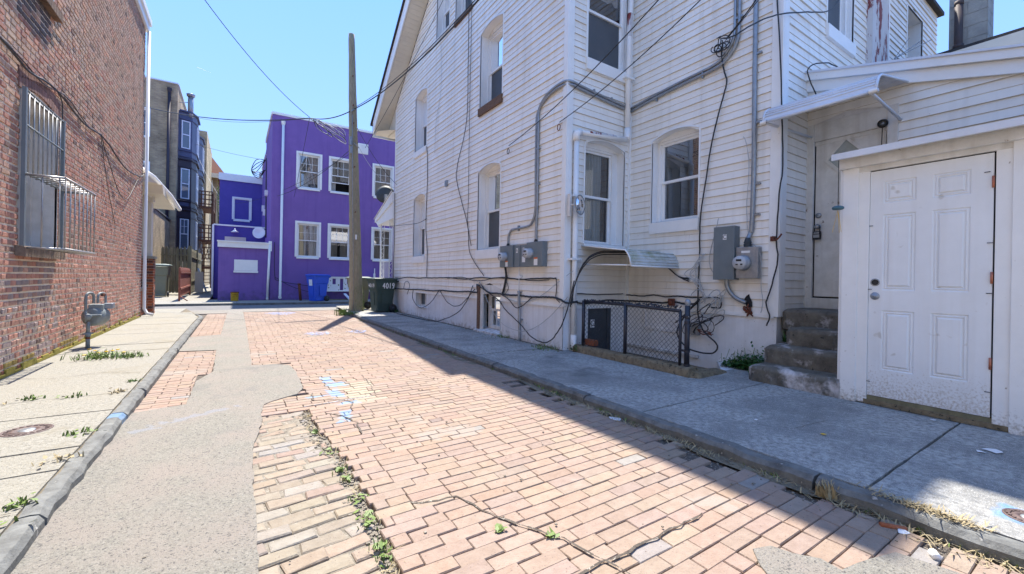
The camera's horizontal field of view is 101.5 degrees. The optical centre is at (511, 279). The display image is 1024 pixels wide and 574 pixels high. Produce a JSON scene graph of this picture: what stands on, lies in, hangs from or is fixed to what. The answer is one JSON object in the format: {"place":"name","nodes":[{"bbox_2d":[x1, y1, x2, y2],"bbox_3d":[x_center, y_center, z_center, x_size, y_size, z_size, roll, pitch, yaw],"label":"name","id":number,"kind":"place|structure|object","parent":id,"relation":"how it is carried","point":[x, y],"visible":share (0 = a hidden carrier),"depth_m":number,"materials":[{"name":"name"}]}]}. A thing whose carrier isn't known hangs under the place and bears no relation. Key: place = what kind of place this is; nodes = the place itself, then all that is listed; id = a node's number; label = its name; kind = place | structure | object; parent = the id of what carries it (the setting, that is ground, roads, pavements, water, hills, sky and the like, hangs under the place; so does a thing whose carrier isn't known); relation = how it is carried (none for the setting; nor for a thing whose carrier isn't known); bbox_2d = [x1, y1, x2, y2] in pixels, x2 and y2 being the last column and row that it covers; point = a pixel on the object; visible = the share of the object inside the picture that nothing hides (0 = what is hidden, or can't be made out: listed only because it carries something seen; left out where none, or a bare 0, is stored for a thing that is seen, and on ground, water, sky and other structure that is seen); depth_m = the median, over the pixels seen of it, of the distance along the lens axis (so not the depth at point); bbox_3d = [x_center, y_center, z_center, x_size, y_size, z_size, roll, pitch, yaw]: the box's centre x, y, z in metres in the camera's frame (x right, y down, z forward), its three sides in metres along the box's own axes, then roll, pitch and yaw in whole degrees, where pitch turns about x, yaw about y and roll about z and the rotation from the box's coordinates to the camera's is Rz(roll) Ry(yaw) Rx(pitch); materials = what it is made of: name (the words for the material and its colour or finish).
{"place":"outdoors","nodes":[
{"label":"outdoors","id":0,"kind":"place"},
{"bbox_2d":[0,308,197,535],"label":"sidewalk","id":1,"kind":"structure","parent":0,"point":[156,336],"depth_m":3.64,"materials":[{"name":"concrete"}]},
{"bbox_2d":[2,492,38,511],"bbox_3d":[-2.257,1.023,1.919,0.132,0.040,0.136,1,0,25],"label":"weed clump","id":2,"kind":"object","parent":1,"relation":"on","point":[22,501],"visible":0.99,"depth_m":1.93,"materials":[{"name":"green plant"}]},
{"bbox_2d":[0,424,53,436],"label":"utility cover","id":3,"kind":"object","parent":1,"relation":"on","point":[25,430],"visible":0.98,"depth_m":2.81,"materials":[{"name":"metal"}]},
{"bbox_2d":[60,347,134,361],"bbox_3d":[-5.186,0.932,5.297,0.729,0.124,0.652,1,0,-33],"label":"weed clump","id":4,"kind":"object","parent":1,"relation":"on","point":[100,356],"visible":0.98,"depth_m":5.23,"materials":[{"name":"green plant"}]},
{"bbox_2d":[81,292,114,347],"bbox_3d":[-6.027,0.572,6.059,0.278,0.792,0.483,1,0,-13],"label":"gas meter","id":5,"kind":"object","parent":1,"relation":"on","point":[94,314],"visible":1,"depth_m":5.99,"materials":[{"name":"metal"}]},
{"bbox_2d":[154,284,212,299],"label":"back lane","id":6,"kind":"structure","parent":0,"point":[203,295],"depth_m":19.68,"materials":[{"name":"concrete"}]},
{"bbox_2d":[154,264,172,296],"bbox_3d":[-16.001,0.038,18.917,0.926,1.486,1.001,1,0,-33],"label":"wheelie bin","id":7,"kind":"object","parent":6,"relation":"on","point":[162,273],"visible":0.51,"depth_m":18.75,"materials":[{"name":"green plastic"}]},
{"bbox_2d":[161,246,187,292],"bbox_3d":[-16.988,-0.502,21.121,1.150,2.370,0.060,1,0,-33],"label":"picket fence","id":8,"kind":"object","parent":6,"relation":"on","point":[172,254],"visible":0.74,"depth_m":21.11,"materials":[{"name":"brown wood"}]},
{"bbox_2d":[178,267,190,300],"bbox_3d":[-14.292,0.159,18.509,0.295,1.350,5.922,1,0,-34],"label":"red picket fence","id":9,"kind":"object","parent":6,"relation":"on","point":[184,282],"visible":1,"depth_m":17.59,"materials":[{"name":"brown wood"}]},
{"bbox_2d":[187,246,201,293],"bbox_3d":[-18.684,-0.498,24.754,0.140,2.500,8.100,1,0,-33],"label":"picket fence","id":10,"kind":"object","parent":6,"relation":"on","point":[194,260],"visible":0.73,"depth_m":23.17,"materials":[{"name":"brown wood"}]},
{"bbox_2d":[199,190,215,287],"bbox_3d":[-22.908,-2.843,31.332,1.419,7.030,3.220,1,0,-33],"label":"timber porch","id":11,"kind":"object","parent":6,"relation":"on","point":[208,209],"visible":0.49,"depth_m":30.18,"materials":[{"name":"brown wood"}]},
{"bbox_2d":[155,304,348,309],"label":"street","id":12,"kind":"structure","parent":0,"point":[232,307],"depth_m":14.79,"materials":[{"name":"asphalt"}]},
{"bbox_2d":[155,299,369,303],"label":"sidewalk","id":13,"kind":"structure","parent":0,"point":[204,301],"depth_m":16.40,"materials":[{"name":"concrete"}]},
{"bbox_2d":[305,274,329,300],"bbox_3d":[-8.218,0.353,17.760,0.676,1.148,0.850,1,0,29],"label":"wheelie bin","id":14,"kind":"object","parent":13,"relation":"on","point":[317,286],"visible":0.99,"depth_m":17.51,"materials":[{"name":"blue plastic"}]},
{"bbox_2d":[327,268,376,291],"bbox_3d":[-7.480,0.201,19.416,2.300,1.480,0.170,1,0,-33],"label":"decorated bench panel","id":15,"kind":"object","parent":13,"relation":"on","point":[337,284],"visible":0.41,"depth_m":19.07,"materials":[{"name":"white paint"}]},
{"bbox_2d":[337,306,370,311],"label":"street corner pavement","id":16,"kind":"structure","parent":0,"point":[365,309],"depth_m":13.80,"materials":[{"name":"concrete"}]},
{"bbox_2d":[348,33,363,314],"bbox_3d":[-4.896,-3.267,13.179,0.630,8.750,0.482,1,0,-33],"label":"utility pole","id":17,"kind":"object","parent":16,"relation":"on","point":[356,299],"visible":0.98,"depth_m":13.03,"materials":[{"name":"brown wood"}]},
{"bbox_2d":[355,0,478,108],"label":"overhead wire","id":18,"kind":"object","parent":17,"relation":"attached to","point":[460,19],"visible":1,"depth_m":8.93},
{"bbox_2d":[346,277,371,308],"bbox_3d":[-5.138,0.446,14.121,0.780,1.076,0.632,1,0,-38],"label":"wheelie bin","id":19,"kind":"object","parent":16,"relation":"on","point":[366,303],"visible":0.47,"depth_m":13.99,"materials":[{"name":"green plastic"}]},
{"bbox_2d":[210,296,703,368],"bbox_3d":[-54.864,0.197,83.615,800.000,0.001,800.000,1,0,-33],"label":"ground","id":20,"kind":"structure","parent":0,"point":[698,367],"depth_m":6.84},
{"bbox_2d":[0,0,181,378],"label":"red brick house","id":21,"kind":"structure","parent":20,"relation":"on","point":[86,58],"depth_m":5.98,"materials":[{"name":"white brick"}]},
{"bbox_2d":[16,88,58,247],"bbox_3d":[-5.636,-1.211,4.816,0.306,1.672,1.104,1,0,-33],"label":"window","id":22,"kind":"structure","parent":21,"relation":"in","point":[33,187],"depth_m":5.25,"materials":[{"name":"glass"}]},
{"bbox_2d":[19,86,95,253],"bbox_3d":[-5.360,-1.184,5.003,0.339,1.712,1.210,1,0,-33],"label":"window guard","id":23,"kind":"object","parent":21,"relation":"attached to","point":[62,182],"visible":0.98,"depth_m":4.75,"materials":[{"name":"grey paint"}]},
{"bbox_2d":[0,36,144,176],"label":"cable","id":24,"kind":"object","parent":21,"relation":"attached to","point":[27,69],"visible":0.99,"depth_m":5.32,"materials":[{"name":"rubber"}]},
{"bbox_2d":[0,313,202,573],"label":"kerb","id":25,"kind":"structure","parent":20,"relation":"on","point":[18,538],"depth_m":2.23,"materials":[{"name":"concrete"}]},
{"bbox_2d":[153,208,170,263],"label":"yellow brick wall","id":26,"kind":"structure","parent":20,"relation":"on","point":[161,230],"depth_m":21.17,"materials":[{"name":"brick"}]},
{"bbox_2d":[143,76,205,290],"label":"tan brick building","id":27,"kind":"structure","parent":20,"relation":"on","point":[176,156],"depth_m":24.68,"materials":[{"name":"beige brick"}]},
{"bbox_2d":[176,208,198,261],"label":"bay window","id":28,"kind":"structure","parent":27,"relation":"in","point":[187,225],"depth_m":25.14,"materials":[{"name":"paint"}]},
{"bbox_2d":[177,157,199,212],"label":"bay window","id":29,"kind":"structure","parent":27,"relation":"in","point":[187,182],"depth_m":25.14,"materials":[{"name":"paint"}]},
{"bbox_2d":[178,109,200,165],"bbox_3d":[-20.200,-8.603,26.292,0.900,2.950,3.300,1,0,-33],"label":"bay window","id":30,"kind":"structure","parent":27,"relation":"in","point":[188,128],"depth_m":25.14,"materials":[{"name":"blue wood"}]},
{"bbox_2d":[197,176,204,220],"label":"bay window","id":31,"kind":"structure","parent":27,"relation":"in","point":[200,184],"depth_m":29.91,"materials":[{"name":"paint"}]},
{"bbox_2d":[198,136,205,181],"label":"bay window","id":32,"kind":"structure","parent":27,"relation":"in","point":[201,140],"depth_m":29.97,"materials":[{"name":"blue"}]},
{"bbox_2d":[199,130,211,285],"bbox_3d":[-28.418,-5.481,34.216,5.850,12.300,7.500,1,0,-33],"label":"brick annex","id":33,"kind":"object","parent":20,"relation":"on","point":[208,171],"visible":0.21,"depth_m":33.81,"materials":[{"name":"brick"}]},
{"bbox_2d":[210,158,223,249],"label":"eaved house","id":34,"kind":"structure","parent":20,"relation":"on","point":[216,169],"depth_m":39.53,"materials":[{"name":"beige brick"}]},
{"bbox_2d":[155,301,369,306],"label":"street kerb","id":35,"kind":"structure","parent":20,"relation":"on","point":[226,304],"depth_m":15.65,"materials":[{"name":"concrete"}]},
{"bbox_2d":[211,111,394,300],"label":"purple building","id":36,"kind":"structure","parent":20,"relation":"on","point":[307,227],"depth_m":18.85,"materials":[{"name":"paint"}]},
{"bbox_2d":[232,196,251,221],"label":"window","id":37,"kind":"structure","parent":36,"relation":"in","point":[233,198],"depth_m":24.30,"materials":[{"name":"white wood"}]},
{"bbox_2d":[233,259,257,272],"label":"covered window","id":38,"kind":"structure","parent":36,"relation":"in","point":[240,266],"depth_m":17.23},
{"bbox_2d":[294,220,320,258],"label":"window","id":39,"kind":"structure","parent":36,"relation":"in","point":[307,234],"depth_m":18.67,"materials":[{"name":"white glass"}]},
{"bbox_2d":[296,151,321,191],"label":"window","id":40,"kind":"structure","parent":36,"relation":"in","point":[311,163],"depth_m":18.63,"materials":[{"name":"white glass"}]},
{"bbox_2d":[327,223,348,259],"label":"window","id":41,"kind":"structure","parent":36,"relation":"in","point":[338,234],"depth_m":19.33,"materials":[{"name":"white glass"}]},
{"bbox_2d":[328,156,348,194],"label":"window","id":42,"kind":"structure","parent":36,"relation":"in","point":[338,183],"depth_m":19.39,"materials":[{"name":"white glass"}]},
{"bbox_2d":[371,227,391,261],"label":"window","id":43,"kind":"structure","parent":36,"relation":"in","point":[375,231],"depth_m":20.39,"materials":[{"name":"white glass"}]},
{"bbox_2d":[372,163,393,197],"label":"window","id":44,"kind":"structure","parent":36,"relation":"in","point":[377,182],"depth_m":20.38,"materials":[{"name":"white glass"}]},
{"bbox_2d":[370,0,944,367],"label":"white house","id":45,"kind":"structure","parent":20,"relation":"on","point":[636,179],"depth_m":6.94,"materials":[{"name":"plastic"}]},
{"bbox_2d":[374,190,393,277],"bbox_3d":[-3.255,-0.903,15.088,2.918,3.885,2.030,1,0,-33],"label":"front porch","id":46,"kind":"object","parent":45,"relation":"attached to","point":[384,217],"visible":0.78,"depth_m":14.20,"materials":[{"name":"white paint"}]},
{"bbox_2d":[376,186,393,202],"bbox_3d":[-4.230,-2.813,14.139,0.555,0.789,0.662,1,0,-33],"label":"satellite dish","id":47,"kind":"object","parent":46,"relation":"attached to","point":[382,193],"visible":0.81,"depth_m":14.24,"materials":[{"name":"metal"}]},
{"bbox_2d":[413,87,427,158],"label":"window","id":48,"kind":"structure","parent":45,"relation":"in","point":[421,105],"depth_m":12.03,"materials":[{"name":"white glass"}]},
{"bbox_2d":[411,193,437,262],"bbox_3d":[-2.321,-1.456,11.819,0.700,2.025,1.280,1,0,-33],"label":"window","id":49,"kind":"structure","parent":45,"relation":"in","point":[419,211],"depth_m":12.04,"materials":[{"name":"white glass"}]},
{"bbox_2d":[435,0,454,43],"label":"window","id":50,"kind":"structure","parent":45,"relation":"in","point":[443,14],"depth_m":10.83,"materials":[{"name":"clear glass"}]},
{"bbox_2d":[454,0,472,27],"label":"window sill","id":51,"kind":"structure","parent":45,"relation":"in","point":[460,5],"depth_m":9.88,"materials":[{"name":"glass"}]},
{"bbox_2d":[456,17,483,275],"bbox_3d":[-0.892,-3.247,9.082,0.019,6.345,1.403,1,0,-33],"label":"cable","id":52,"kind":"object","parent":45,"relation":"attached to","point":[462,144],"visible":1,"depth_m":9.24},
{"bbox_2d":[473,284,500,335],"bbox_3d":[-0.417,0.592,8.404,0.300,1.000,0.940,1,0,-33],"label":"cellar window","id":53,"kind":"structure","parent":45,"relation":"in","point":[494,325],"depth_m":8.53,"materials":[{"name":"white paint"}]},
{"bbox_2d":[475,161,501,258],"bbox_3d":[-0.212,-1.417,8.604,0.700,2.025,1.290,1,0,-33],"label":"window","id":54,"kind":"structure","parent":45,"relation":"in","point":[489,178],"depth_m":8.78,"materials":[{"name":"white glass"}]},
{"bbox_2d":[478,12,504,116],"bbox_3d":[-0.157,-4.346,8.604,0.700,1.945,1.290,1,0,-33],"label":"window","id":55,"kind":"structure","parent":45,"relation":"in","point":[492,40],"depth_m":8.76,"materials":[{"name":"clear glass"}]},
{"bbox_2d":[498,239,546,290],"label":"electric meters","id":56,"kind":"object","parent":45,"relation":"attached to","point":[532,254],"visible":0.99,"depth_m":7.17,"materials":[{"name":"grey paint"}]},
{"bbox_2d":[476,284,577,303],"bbox_3d":[0.128,0.234,7.567,0.190,0.255,2.936,1,0,-33],"label":"cable","id":57,"kind":"object","parent":45,"relation":"attached to","point":[529,296],"visible":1,"depth_m":7.10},
{"bbox_2d":[507,83,624,243],"bbox_3d":[0.764,-1.840,6.988,0.980,2.392,2.080,1,0,-71],"label":"conduit","id":58,"kind":"object","parent":45,"relation":"attached to","point":[518,228],"visible":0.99,"depth_m":7.04,"materials":[{"name":"metal"}]},
{"bbox_2d":[567,193,584,215],"bbox_3d":[0.996,-1.132,6.354,0.288,0.340,0.243,1,0,-33],"label":"convex mirror","id":59,"kind":"object","parent":45,"relation":"attached to","point":[579,204],"visible":1,"depth_m":6.31,"materials":[{"name":"metal"}]},
{"bbox_2d":[535,79,624,238],"bbox_3d":[1.156,-1.860,6.770,1.508,2.442,0.674,1,0,-2],"label":"conduit","id":60,"kind":"object","parent":45,"relation":"attached to","point":[538,148],"visible":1,"depth_m":7.00,"materials":[{"name":"metal"}]},
{"bbox_2d":[508,0,658,145],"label":"overhead wire","id":61,"kind":"object","parent":45,"relation":"attached to","point":[593,69],"visible":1,"depth_m":5.39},
{"bbox_2d":[587,308,605,348],"bbox_3d":[1.389,0.991,6.884,0.415,1.030,0.032,1,0,-33],"label":"cellar door","id":62,"kind":"structure","parent":45,"relation":"in","point":[602,321],"depth_m":6.89,"materials":[{"name":"metal"}]},
{"bbox_2d":[582,139,625,248],"bbox_3d":[1.367,-1.377,7.171,1.110,2.005,0.680,1,0,-33],"label":"window","id":63,"kind":"structure","parent":45,"relation":"in","point":[604,167],"depth_m":7.20,"materials":[{"name":"clear glass"}]},
{"bbox_2d":[585,0,627,83],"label":"window","id":64,"kind":"structure","parent":45,"relation":"in","point":[606,20],"depth_m":7.06,"materials":[{"name":"clear glass"}]},
{"bbox_2d":[581,245,678,268],"bbox_3d":[1.837,-0.352,6.527,1.122,0.356,1.034,1,0,-33],"label":"door awning","id":65,"kind":"object","parent":45,"relation":"attached to","point":[646,259],"depth_m":6.13,"materials":[{"name":"metal"}]},
{"bbox_2d":[559,0,700,122],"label":"overhead wire","id":66,"kind":"object","parent":45,"relation":"attached to","point":[636,60],"visible":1,"depth_m":5.17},
{"bbox_2d":[648,124,700,233],"bbox_3d":[2.758,-1.571,6.652,0.660,1.725,1.170,1,0,-33],"label":"window","id":67,"kind":"structure","parent":45,"relation":"in","point":[675,156],"depth_m":6.88,"materials":[{"name":"clear glass"}]},
{"bbox_2d":[630,0,736,109],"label":"conduit","id":68,"kind":"object","parent":45,"relation":"attached to","point":[705,69],"visible":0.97,"depth_m":6.01,"materials":[{"name":"metal"}]},
{"bbox_2d":[630,0,743,112],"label":"conduit","id":69,"kind":"object","parent":45,"relation":"attached to","point":[738,18],"visible":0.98,"depth_m":5.99,"materials":[{"name":"metal"}]},
{"bbox_2d":[690,322,712,335],"bbox_3d":[2.718,0.721,6.021,0.103,0.180,0.423,1,0,-20],"label":"junction box","id":70,"kind":"object","parent":45,"relation":"attached to","point":[697,331],"visible":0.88,"depth_m":6.08,"materials":[{"name":"metal"}]},
{"bbox_2d":[676,47,727,353],"bbox_3d":[2.714,-1.113,6.031,0.108,4.331,0.694,1,0,-33],"label":"cable","id":71,"kind":"object","parent":70,"relation":"attached to","point":[713,340],"visible":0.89,"depth_m":5.98,"materials":[{"name":"rubber"}]},
{"bbox_2d":[713,225,761,279],"bbox_3d":[2.963,-0.355,5.563,0.225,0.720,0.580,1,0,-33],"label":"electric meter","id":72,"kind":"object","parent":45,"relation":"attached to","point":[732,260],"visible":1,"depth_m":5.58,"materials":[{"name":"grey paint"}]},
{"bbox_2d":[746,0,762,237],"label":"conduit","id":73,"kind":"object","parent":45,"relation":"attached to","point":[756,53],"visible":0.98,"depth_m":5.44,"materials":[{"name":"metal"}]},
{"bbox_2d":[765,0,783,325],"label":"cable","id":74,"kind":"object","parent":45,"relation":"attached to","point":[782,166],"visible":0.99,"depth_m":5.19,"materials":[{"name":"rubber"}]},
{"bbox_2d":[721,0,839,38],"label":"cable","id":75,"kind":"object","parent":45,"relation":"attached to","point":[780,14],"visible":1,"depth_m":5.12,"materials":[{"name":"rubber"}]},
{"bbox_2d":[825,0,855,57],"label":"window","id":76,"kind":"structure","parent":45,"relation":"in","point":[839,29],"depth_m":6.40,"materials":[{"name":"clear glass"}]},
{"bbox_2d":[906,4,922,57],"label":"window","id":77,"kind":"structure","parent":45,"relation":"in","point":[914,24],"depth_m":8.39,"materials":[{"name":"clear glass"}]},
{"bbox_2d":[356,313,1023,573],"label":"kerb","id":78,"kind":"structure","parent":20,"relation":"on","point":[996,547],"depth_m":2.44,"materials":[{"name":"concrete"}]},
{"bbox_2d":[803,43,1023,308],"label":"addition","id":79,"kind":"structure","parent":20,"relation":"on","point":[942,93],"depth_m":4.91,"materials":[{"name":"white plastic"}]},
{"bbox_2d":[760,73,908,137],"bbox_3d":[3.801,-2.062,4.964,1.048,0.438,1.135,1,0,-33],"label":"door awning","id":80,"kind":"object","parent":79,"relation":"attached to","point":[872,86],"depth_m":4.65,"materials":[{"name":"white metal"}]},
{"bbox_2d":[814,131,886,296],"bbox_3d":[4.227,-0.796,5.274,0.112,2.050,0.720,1,0,-33],"label":"back door","id":81,"kind":"structure","parent":79,"relation":"in","point":[826,252],"depth_m":5.45,"materials":[{"name":"white paint"}]},
{"bbox_2d":[934,27,1023,54],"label":"neighbour roof","id":82,"kind":"structure","parent":20,"relation":"on","point":[1015,36],"depth_m":5.65,"materials":[{"name":"metal"}]},
{"bbox_2d":[952,0,963,48],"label":"flue pipe","id":83,"kind":"object","parent":82,"relation":"on","point":[958,23],"visible":0.72,"depth_m":6.34,"materials":[{"name":"metal"}]},
{"bbox_2d":[949,0,993,49],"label":"block chimney","id":84,"kind":"object","parent":82,"relation":"on","point":[978,19],"visible":0.48,"depth_m":6.31,"materials":[{"name":"concrete"}]},
{"bbox_2d":[145,0,1023,176],"label":"sky","id":85,"kind":"structure","parent":0,"point":[301,46],"materials":[{"name":"blue"}]},
{"bbox_2d":[181,310,1019,573],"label":"road","id":86,"kind":"structure","parent":0,"point":[690,455],"depth_m":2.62,"materials":[{"name":"brick"}]},
{"bbox_2d":[11,308,338,573],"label":"concrete patch","id":87,"kind":"object","parent":86,"relation":"on","point":[139,491],"visible":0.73,"depth_m":2.23,"materials":[{"name":"concrete"}]},
{"bbox_2d":[134,314,226,412],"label":"side brick paving","id":88,"kind":"structure","parent":86,"relation":"on","point":[174,384],"depth_m":4.82,"materials":[{"name":"brick"}]},
{"bbox_2d":[253,411,383,573],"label":"sunken brick paving","id":89,"kind":"structure","parent":86,"relation":"on","point":[293,488],"depth_m":2.04,"materials":[{"name":"brick"}]},
{"bbox_2d":[252,413,396,573],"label":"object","id":90,"kind":"structure","parent":86,"relation":"on","point":[287,433],"depth_m":2.25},
{"bbox_2d":[303,408,404,573],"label":"weeds","id":91,"kind":"object","parent":90,"relation":"on","point":[359,506],"visible":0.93,"depth_m":2.04,"materials":[{"name":"green plant"}]},
{"bbox_2d":[376,492,629,573],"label":"paving crack","id":92,"kind":"object","parent":86,"relation":"on","point":[574,544],"visible":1,"depth_m":1.96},
{"bbox_2d":[142,314,1002,573],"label":"grit","id":93,"kind":"object","parent":86,"relation":"on","point":[357,507],"visible":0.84,"depth_m":2.35,"materials":[{"name":"soil"}]},
{"bbox_2d":[578,513,701,573],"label":"paving crack","id":94,"kind":"object","parent":86,"relation":"on","point":[625,553],"visible":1,"depth_m":1.81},
{"bbox_2d":[357,320,1023,572],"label":"gutter dirt","id":95,"kind":"structure","parent":86,"relation":"on","point":[726,460],"depth_m":2.75,"materials":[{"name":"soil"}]},
{"bbox_2d":[543,390,1023,573],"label":"dead grass","id":96,"kind":"structure","parent":95,"relation":"on","point":[923,507],"depth_m":2.04,"materials":[{"name":"plant"}]},
{"bbox_2d":[815,478,840,500],"bbox_3d":[1.714,1.139,2.285,0.140,0.099,0.124,1,0,1],"label":"weed clump","id":97,"kind":"object","parent":95,"relation":"on","point":[823,491],"visible":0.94,"depth_m":2.26,"materials":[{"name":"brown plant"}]},
{"bbox_2d":[753,545,961,573],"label":"corner concrete patch","id":98,"kind":"object","parent":86,"relation":"on","point":[772,559],"visible":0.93,"depth_m":1.71,"materials":[{"name":"concrete"}]},
{"bbox_2d":[349,311,1023,542],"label":"sidewalk","id":99,"kind":"structure","parent":0,"point":[954,471],"depth_m":3.19,"materials":[{"name":"concrete"}]},
{"bbox_2d":[366,278,398,311],"bbox_3d":[-4.002,0.478,12.954,0.850,1.056,0.654,1,0,-41],"label":"wheelie bin","id":100,"kind":"object","parent":99,"relation":"on","point":[381,293],"visible":0.99,"depth_m":12.72,"materials":[{"name":"green plastic"}]},
{"bbox_2d":[717,341,763,372],"bbox_3d":[3.067,0.971,5.329,0.665,0.385,0.822,1,0,-33],"label":"ivy clump","id":101,"kind":"object","parent":99,"relation":"on","point":[746,363],"visible":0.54,"depth_m":5.32,"materials":[{"name":"green plant"}]},
{"bbox_2d":[749,308,839,398],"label":"concrete steps","id":102,"kind":"structure","parent":99,"relation":"on","point":[803,357],"depth_m":4.58,"materials":[{"name":"concrete"}]},
{"bbox_2d":[831,116,1023,435],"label":"white shed","id":103,"kind":"structure","parent":99,"relation":"on","point":[931,292],"depth_m":3.46,"materials":[{"name":"paint"}]},
{"bbox_2d":[866,152,994,417],"bbox_3d":[3.491,0.040,3.538,0.061,2.040,0.766,1,0,-33],"label":"shed door","id":104,"kind":"structure","parent":103,"relation":"in","point":[930,289],"depth_m":3.49,"materials":[{"name":"paint"}]},
{"bbox_2d":[1002,508,1023,522],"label":"utility cover","id":105,"kind":"object","parent":99,"relation":"on","point":[1016,514],"visible":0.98,"depth_m":2.00,"materials":[{"name":"metal"}]},
{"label":"well floor","id":106,"kind":"structure","parent":0,"visible":0},
{"bbox_2d":[573,344,726,378],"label":"mossy curb","id":107,"kind":"structure","parent":106,"relation":"on","point":[664,366],"depth_m":5.22,"materials":[{"name":"concrete"}]},
{"bbox_2d":[581,299,690,366],"bbox_3d":[1.570,0.649,5.621,0.080,0.860,1.807,1,0,-33],"label":"chain link fence","id":108,"kind":"object","parent":107,"relation":"on","point":[687,323],"visible":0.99,"depth_m":5.37,"materials":[{"name":"metal"}]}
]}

